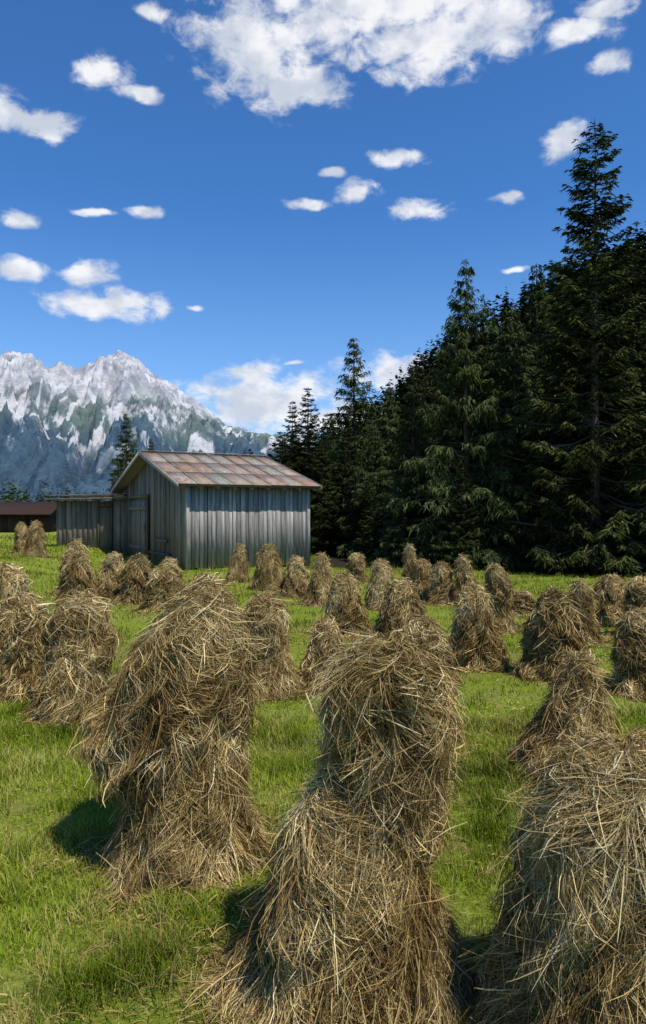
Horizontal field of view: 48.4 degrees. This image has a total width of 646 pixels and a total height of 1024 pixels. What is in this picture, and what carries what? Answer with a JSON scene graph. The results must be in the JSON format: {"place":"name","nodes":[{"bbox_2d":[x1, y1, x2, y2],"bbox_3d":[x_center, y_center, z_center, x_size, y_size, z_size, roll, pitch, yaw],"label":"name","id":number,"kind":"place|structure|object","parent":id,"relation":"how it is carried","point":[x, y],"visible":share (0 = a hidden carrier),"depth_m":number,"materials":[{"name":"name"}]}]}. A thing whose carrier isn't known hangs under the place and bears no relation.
{"place":"outdoors","nodes":[
{"label":"outdoors","id":0,"kind":"place"},
{"bbox_2d":[0,350,314,501],"bbox_3d":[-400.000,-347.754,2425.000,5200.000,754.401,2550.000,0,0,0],"label":"mountain range","id":1,"kind":"structure","parent":0,"point":[61,423],"depth_m":2043.93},
{"bbox_2d":[0,532,645,1023],"bbox_3d":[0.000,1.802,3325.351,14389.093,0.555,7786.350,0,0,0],"label":"meadow ground","id":2,"kind":"structure","parent":0,"point":[502,700],"depth_m":4.60,"materials":[{"name":"green plant"}]},
{"bbox_2d":[0,593,33,657],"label":"hay stack","id":3,"kind":"object","parent":2,"relation":"on","point":[8,604],"visible":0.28,"depth_m":8.62,"materials":[{"name":"plant"}]},
{"bbox_2d":[11,521,28,553],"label":"hay stack","id":4,"kind":"object","parent":2,"relation":"on","point":[21,533],"visible":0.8,"depth_m":27.23,"materials":[{"name":"plant"}]},
{"bbox_2d":[0,560,41,603],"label":"hay stack","id":5,"kind":"object","parent":2,"relation":"on","point":[14,578],"visible":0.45,"depth_m":9.74,"materials":[{"name":"plant"}]},
{"bbox_2d":[0,596,55,703],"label":"hay stack","id":6,"kind":"object","parent":2,"relation":"on","point":[22,649],"visible":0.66,"depth_m":7.56,"materials":[{"name":"plant"}]},
{"bbox_2d":[0,514,56,532],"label":"walls","id":7,"kind":"structure","parent":2,"relation":"on","point":[8,523],"depth_m":68.48,"materials":[{"name":"red wood"}]},
{"bbox_2d":[18,519,29,526],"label":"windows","id":8,"kind":"structure","parent":7,"relation":"attached to","point":[26,522],"depth_m":68.43,"materials":[{"name":"black"}]},
{"bbox_2d":[0,502,56,514],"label":"roof","id":9,"kind":"structure","parent":7,"relation":"on","point":[28,508],"depth_m":69.31,"materials":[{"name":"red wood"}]},
{"bbox_2d":[22,520,52,556],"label":"hay stack","id":10,"kind":"object","parent":2,"relation":"on","point":[35,544],"visible":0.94,"depth_m":25.79,"materials":[{"name":"plant"}]},
{"bbox_2d":[46,547,86,596],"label":"hay stack","id":11,"kind":"object","parent":2,"relation":"on","point":[68,552],"visible":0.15,"depth_m":17.48,"materials":[{"name":"plant"}]},
{"bbox_2d":[53,538,90,587],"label":"hay stack","id":12,"kind":"object","parent":2,"relation":"on","point":[76,543],"visible":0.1,"depth_m":18.89,"materials":[{"name":"plant"}]},
{"bbox_2d":[20,588,125,731],"bbox_3d":[-2.347,1.383,6.977,1.305,1.284,1.256,0,0,-34],"label":"hay stack","id":13,"kind":"object","parent":2,"relation":"on","point":[80,639],"visible":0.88,"depth_m":6.77,"materials":[{"name":"plant"}]},
{"bbox_2d":[46,551,103,605],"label":"hay stack","id":14,"kind":"object","parent":2,"relation":"on","point":[77,573],"visible":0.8,"depth_m":15.67,"materials":[{"name":"plant"}]},
{"bbox_2d":[44,494,127,552],"bbox_3d":[-10.064,0.690,34.326,4.400,3.020,5.020,0,0,4],"label":"lean to shed","id":15,"kind":"object","parent":2,"relation":"on","point":[97,524],"visible":0.48,"depth_m":32.34,"materials":[{"name":"grey wood"}]},
{"bbox_2d":[97,501,112,550],"bbox_3d":[-9.787,0.750,32.277,0.680,2.500,0.090,0,0,4],"label":"shed door","id":16,"kind":"structure","parent":15,"relation":"in","point":[104,515],"depth_m":32.26,"materials":[{"name":"grey wood"}]},
{"bbox_2d":[96,551,124,600],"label":"hay stack","id":17,"kind":"object","parent":2,"relation":"on","point":[108,580],"visible":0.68,"depth_m":16.08,"materials":[{"name":"plant"}]},
{"bbox_2d":[105,414,138,500],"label":"larch tree","id":18,"kind":"object","parent":2,"relation":"on","point":[116,462],"visible":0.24,"depth_m":44.86,"materials":[{"name":"green plant"}]},
{"bbox_2d":[110,553,152,606],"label":"hay stack","id":19,"kind":"object","parent":2,"relation":"on","point":[133,576],"visible":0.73,"depth_m":15.54,"materials":[{"name":"plant"}]},
{"bbox_2d":[147,439,155,450],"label":"larch tree","id":20,"kind":"object","parent":2,"relation":"on","point":[151,448],"visible":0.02,"depth_m":46.46,"materials":[{"name":"green plant"}]},
{"bbox_2d":[135,566,179,613],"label":"hay stack","id":21,"kind":"object","parent":2,"relation":"on","point":[160,582],"visible":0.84,"depth_m":14.39,"materials":[{"name":"plant"}]},
{"bbox_2d":[56,569,281,920],"bbox_3d":[-0.807,1.195,4.174,1.406,1.739,1.415,0,0,0],"label":"hay stack","id":22,"kind":"object","parent":2,"relation":"on","point":[168,718],"visible":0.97,"depth_m":3.94,"materials":[{"name":"plant"}]},
{"bbox_2d":[160,556,183,591],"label":"hay stack","id":23,"kind":"object","parent":2,"relation":"on","point":[169,562],"visible":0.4,"depth_m":17.69,"materials":[{"name":"plant"}]},
{"bbox_2d":[110,450,321,570],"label":"wooden barn","id":24,"kind":"structure","parent":2,"relation":"on","point":[193,510],"depth_m":26.11,"materials":[{"name":"grey wood"}]},
{"bbox_2d":[130,500,145,555],"bbox_3d":[-7.648,0.709,29.844,0.055,2.377,2.678,0,0,-29],"label":"door","id":25,"kind":"structure","parent":24,"relation":"in","point":[137,518],"depth_m":30.03,"materials":[{"name":"grey wood"}]},
{"bbox_2d":[223,542,250,582],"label":"hay stack","id":26,"kind":"object","parent":2,"relation":"on","point":[238,569],"visible":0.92,"depth_m":20.64,"materials":[{"name":"plant"}]},
{"bbox_2d":[249,543,283,590],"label":"hay stack","id":27,"kind":"object","parent":2,"relation":"on","point":[268,571],"visible":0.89,"depth_m":18.37,"materials":[{"name":"plant"}]},
{"bbox_2d":[240,589,314,701],"bbox_3d":[-0.639,1.468,8.158,1.215,1.222,1.221,0,0,0],"label":"hay stack","id":28,"kind":"object","parent":2,"relation":"on","point":[268,613],"visible":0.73,"depth_m":7.97,"materials":[{"name":"plant"}]},
{"bbox_2d":[273,400,304,466],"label":"spruce tree","id":29,"kind":"object","parent":2,"relation":"on","point":[292,412],"visible":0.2,"depth_m":49.88,"materials":[{"name":"green plant"}]},
{"bbox_2d":[271,431,314,534],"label":"spruce tree","id":30,"kind":"object","parent":2,"relation":"on","point":[285,455],"visible":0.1,"depth_m":43.97,"materials":[{"name":"green plant"}]},
{"bbox_2d":[277,555,309,597],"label":"hay stack","id":31,"kind":"object","parent":2,"relation":"on","point":[294,581],"visible":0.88,"depth_m":17.01,"materials":[{"name":"plant"}]},
{"bbox_2d":[284,388,321,533],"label":"spruce tree","id":32,"kind":"object","parent":2,"relation":"on","point":[301,467],"visible":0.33,"depth_m":47.83,"materials":[{"name":"green plant"}]},
{"bbox_2d":[300,552,332,607],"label":"hay stack","id":33,"kind":"object","parent":2,"relation":"on","point":[315,595],"visible":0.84,"depth_m":15.56,"materials":[{"name":"plant"}]},
{"bbox_2d":[296,615,346,694],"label":"hay stack","id":34,"kind":"object","parent":2,"relation":"on","point":[327,635],"visible":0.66,"depth_m":8.20,"materials":[{"name":"plant"}]},
{"bbox_2d":[305,414,337,535],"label":"spruce tree","id":35,"kind":"object","parent":2,"relation":"on","point":[322,436],"visible":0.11,"depth_m":45.89,"materials":[{"name":"green plant"}]},
{"bbox_2d":[0,551,645,1023],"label":"loose hay","id":36,"kind":"object","parent":2,"relation":"on","point":[472,745],"visible":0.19,"depth_m":3.67,"materials":[{"name":"plant"}]},
{"bbox_2d":[0,221,645,501],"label":"distant forest","id":37,"kind":"object","parent":2,"relation":"on","point":[401,390],"visible":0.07,"depth_m":134.22,"materials":[{"name":"green plant"}]},
{"bbox_2d":[309,443,342,552],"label":"spruce tree","id":38,"kind":"object","parent":2,"relation":"on","point":[318,504],"visible":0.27,"depth_m":36.21,"materials":[{"name":"green plant"}]},
{"bbox_2d":[176,623,482,1023],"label":"hay stack","id":39,"kind":"object","parent":2,"relation":"on","point":[353,924],"visible":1,"depth_m":2.79,"materials":[{"name":"plant"}]},
{"bbox_2d":[310,428,370,556],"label":"spruce tree","id":40,"kind":"object","parent":2,"relation":"on","point":[333,539],"visible":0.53,"depth_m":33.17,"materials":[{"name":"green plant"}]},
{"bbox_2d":[319,571,373,638],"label":"hay stack","id":41,"kind":"object","parent":2,"relation":"on","point":[344,605],"visible":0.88,"depth_m":11.23,"materials":[{"name":"plant"}]},
{"bbox_2d":[310,337,391,545],"bbox_3d":[1.664,-3.490,39.778,6.713,12.549,7.012,0,0,-11],"label":"larch tree","id":42,"kind":"object","parent":2,"relation":"on","point":[356,408],"visible":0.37,"depth_m":39.86,"materials":[{"name":"green plant"}]},
{"bbox_2d":[345,552,369,584],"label":"hay stack","id":43,"kind":"object","parent":2,"relation":"on","point":[356,563],"visible":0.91,"depth_m":19.64,"materials":[{"name":"plant"}]},
{"bbox_2d":[335,422,394,558],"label":"larch tree","id":44,"kind":"object","parent":2,"relation":"on","point":[356,504],"visible":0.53,"depth_m":31.24,"materials":[{"name":"green plant"}]},
{"bbox_2d":[346,483,385,563],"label":"spruce tree","id":45,"kind":"object","parent":2,"relation":"on","point":[367,549],"visible":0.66,"depth_m":27.91,"materials":[{"name":"green plant"}]},
{"bbox_2d":[343,386,406,513],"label":"larch tree","id":46,"kind":"object","parent":2,"relation":"on","point":[387,421],"visible":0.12,"depth_m":36.71,"materials":[{"name":"green plant"}]},
{"bbox_2d":[364,558,395,610],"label":"hay stack","id":47,"kind":"object","parent":2,"relation":"on","point":[382,572],"visible":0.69,"depth_m":15.01,"materials":[{"name":"plant"}]},
{"bbox_2d":[348,366,442,564],"bbox_3d":[3.451,-1.664,28.843,4.563,8.508,4.369,0,0,-16],"label":"larch tree","id":48,"kind":"object","parent":2,"relation":"on","point":[410,441],"visible":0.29,"depth_m":28.60,"materials":[{"name":"green plant"}]},
{"bbox_2d":[365,454,430,567],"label":"larch tree","id":49,"kind":"object","parent":2,"relation":"on","point":[398,531],"visible":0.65,"depth_m":26.70,"materials":[{"name":"green plant"}]},
{"bbox_2d":[368,577,429,635],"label":"hay stack","id":50,"kind":"object","parent":2,"relation":"on","point":[401,603],"visible":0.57,"depth_m":10.22,"materials":[{"name":"plant"}]},
{"bbox_2d":[400,543,416,581],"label":"hay stack","id":51,"kind":"object","parent":2,"relation":"on","point":[409,560],"visible":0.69,"depth_m":19.45,"materials":[{"name":"plant"}]},
{"bbox_2d":[376,354,449,545],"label":"spruce tree","id":52,"kind":"object","parent":2,"relation":"on","point":[424,385],"visible":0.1,"depth_m":31.41,"materials":[{"name":"green plant"}]},
{"bbox_2d":[411,558,432,600],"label":"hay stack","id":53,"kind":"object","parent":2,"relation":"on","point":[420,571],"visible":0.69,"depth_m":16.24,"materials":[{"name":"plant"}]},
{"bbox_2d":[401,614,458,687],"bbox_3d":[1.127,1.637,8.508,1.236,0.864,1.158,0,0,40],"label":"hay stack","id":54,"kind":"object","parent":2,"relation":"on","point":[429,621],"visible":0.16,"depth_m":8.42,"materials":[{"name":"plant"}]},
{"bbox_2d":[417,357,456,472],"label":"spruce tree","id":55,"kind":"object","parent":2,"relation":"on","point":[438,364],"visible":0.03,"depth_m":35.38,"materials":[{"name":"green plant"}]},
{"bbox_2d":[423,560,454,605],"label":"hay stack","id":56,"kind":"object","parent":2,"relation":"on","point":[441,579],"visible":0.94,"depth_m":15.63,"materials":[{"name":"plant"}]},
{"bbox_2d":[407,622,471,747],"bbox_3d":[0.948,1.543,6.410,0.967,1.156,0.961,0,0,3],"label":"hay stack","id":57,"kind":"object","parent":2,"relation":"on","point":[437,638],"visible":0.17,"depth_m":6.29,"materials":[{"name":"plant"}]},
{"bbox_2d":[429,330,484,492],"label":"spruce tree","id":58,"kind":"object","parent":2,"relation":"on","point":[463,395],"visible":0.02,"depth_m":34.85,"materials":[{"name":"green plant"}]},
{"bbox_2d":[384,258,533,569],"bbox_3d":[5.130,-2.963,26.989,6.386,12.804,5.726,0,0,41],"label":"larch tree","id":59,"kind":"object","parent":2,"relation":"on","point":[464,414],"visible":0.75,"depth_m":25.93,"materials":[{"name":"green plant"}]},
{"bbox_2d":[428,467,490,569],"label":"spruce tree","id":60,"kind":"object","parent":2,"relation":"on","point":[452,546],"visible":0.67,"depth_m":24.82,"materials":[{"name":"green plant"}]},
{"bbox_2d":[447,554,477,605],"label":"hay stack","id":61,"kind":"object","parent":2,"relation":"on","point":[463,570],"visible":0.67,"depth_m":15.46,"materials":[{"name":"plant"}]},
{"bbox_2d":[427,400,525,561],"bbox_3d":[6.444,-0.849,28.162,5.454,7.251,4.659,0,0,38],"label":"spruce tree","id":62,"kind":"object","parent":2,"relation":"on","point":[474,435],"depth_m":28.17,"materials":[{"name":"green plant"}]},
{"bbox_2d":[446,581,512,672],"bbox_3d":[1.953,1.487,9.360,1.074,1.181,1.116,0,0,24],"label":"hay stack","id":63,"kind":"object","parent":2,"relation":"on","point":[478,642],"visible":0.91,"depth_m":9.11,"materials":[{"name":"plant"}]},
{"bbox_2d":[438,303,548,550],"bbox_3d":[7.365,-2.654,29.194,6.123,11.906,6.828,0,0,22],"label":"larch tree","id":64,"kind":"object","parent":2,"relation":"on","point":[505,340],"visible":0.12,"depth_m":29.20,"materials":[{"name":"green plant"}]},
{"bbox_2d":[481,562,522,634],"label":"hay stack","id":65,"kind":"object","parent":2,"relation":"on","point":[498,587],"visible":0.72,"depth_m":12.03,"materials":[{"name":"plant"}]},
{"bbox_2d":[470,348,558,571],"bbox_3d":[7.001,-1.674,26.117,4.369,8.508,4.563,0,0,8],"label":"larch tree","id":66,"kind":"object","parent":2,"relation":"on","point":[505,426],"visible":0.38,"depth_m":25.60,"materials":[{"name":"green plant"}]},
{"bbox_2d":[511,588,536,617],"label":"hay stack","id":67,"kind":"object","parent":2,"relation":"on","point":[523,602],"visible":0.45,"depth_m":13.93,"materials":[{"name":"plant"}]},
{"bbox_2d":[496,296,563,431],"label":"spruce tree","id":68,"kind":"object","parent":2,"relation":"on","point":[544,334],"depth_m":35.98,"materials":[{"name":"green plant"}]},
{"bbox_2d":[499,263,575,451],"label":"larch tree","id":69,"kind":"object","parent":2,"relation":"on","point":[540,304],"visible":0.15,"depth_m":30.86,"materials":[{"name":"green plant"}]},
{"bbox_2d":[486,385,613,573],"bbox_3d":[7.874,-0.847,25.225,4.686,7.362,4.003,0,0,35],"label":"spruce tree","id":70,"kind":"object","parent":2,"relation":"on","point":[527,565],"visible":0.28,"depth_m":24.61,"materials":[{"name":"green plant"}]},
{"bbox_2d":[457,722,645,1023],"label":"hay stack","id":71,"kind":"object","parent":2,"relation":"on","point":[567,942],"visible":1,"depth_m":2.43,"materials":[{"name":"plant"}]},
{"bbox_2d":[478,644,626,780],"bbox_3d":[1.961,1.555,5.616,1.303,1.021,1.366,0,0,-36],"label":"hay stack","id":72,"kind":"object","parent":2,"relation":"on","point":[577,695],"visible":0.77,"depth_m":5.47,"materials":[{"name":"plant"}]},
{"bbox_2d":[506,586,602,684],"bbox_3d":[2.842,1.492,8.831,1.126,1.164,1.256,0,0,44],"label":"hay stack","id":73,"kind":"object","parent":2,"relation":"on","point":[552,626],"visible":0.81,"depth_m":8.60,"materials":[{"name":"plant"}]},
{"bbox_2d":[489,119,645,575],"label":"spruce tree","id":74,"kind":"object","parent":2,"relation":"on","point":[589,450],"visible":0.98,"depth_m":23.68,"materials":[{"name":"green plant"}]},
{"bbox_2d":[553,373,614,565],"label":"spruce tree","id":75,"kind":"object","parent":2,"relation":"on","point":[590,479],"visible":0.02,"depth_m":27.00,"materials":[{"name":"green plant"}]},
{"bbox_2d":[566,578,604,644],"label":"hay stack","id":76,"kind":"object","parent":2,"relation":"on","point":[581,594],"visible":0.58,"depth_m":11.24,"materials":[{"name":"plant"}]},
{"bbox_2d":[532,296,640,562],"bbox_3d":[10.956,-2.884,29.821,7.410,12.494,8.675,0,0,-17],"label":"spruce tree","id":77,"kind":"object","parent":2,"relation":"on","point":[569,362],"visible":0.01,"depth_m":29.74,"materials":[{"name":"green plant"}]},
{"bbox_2d":[589,572,627,627],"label":"hay stack","id":78,"kind":"object","parent":2,"relation":"on","point":[609,589],"visible":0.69,"depth_m":12.80,"materials":[{"name":"plant"}]},
{"bbox_2d":[576,250,645,566],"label":"spruce tree","id":79,"kind":"object","parent":2,"relation":"on","point":[636,268],"visible":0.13,"depth_m":26.41,"materials":[{"name":"green plant"}]},
{"bbox_2d":[589,252,645,482],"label":"spruce tree","id":80,"kind":"object","parent":2,"relation":"on","point":[604,319],"visible":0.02,"depth_m":32.77,"materials":[{"name":"green plant"}]},
{"bbox_2d":[601,605,645,701],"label":"hay stack","id":81,"kind":"object","parent":2,"relation":"on","point":[627,656],"visible":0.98,"depth_m":7.74,"materials":[{"name":"plant"}]},
{"bbox_2d":[603,575,645,637],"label":"hay stack","id":82,"kind":"object","parent":2,"relation":"on","point":[635,594],"visible":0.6,"depth_m":11.58,"materials":[{"name":"plant"}]},
{"bbox_2d":[605,429,645,577],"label":"spruce tree","id":83,"kind":"object","parent":2,"relation":"on","point":[639,534],"visible":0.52,"depth_m":22.49,"materials":[{"name":"green plant"}]},
{"bbox_2d":[0,0,645,440],"label":"sky","id":84,"kind":"structure","parent":0,"point":[221,197],"materials":[{"name":"blue"}]},
{"bbox_2d":[381,279,645,475],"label":"forested hill","id":85,"kind":"structure","parent":0,"point":[560,332],"depth_m":128.89,"materials":[{"name":"green plant"}]}
]}

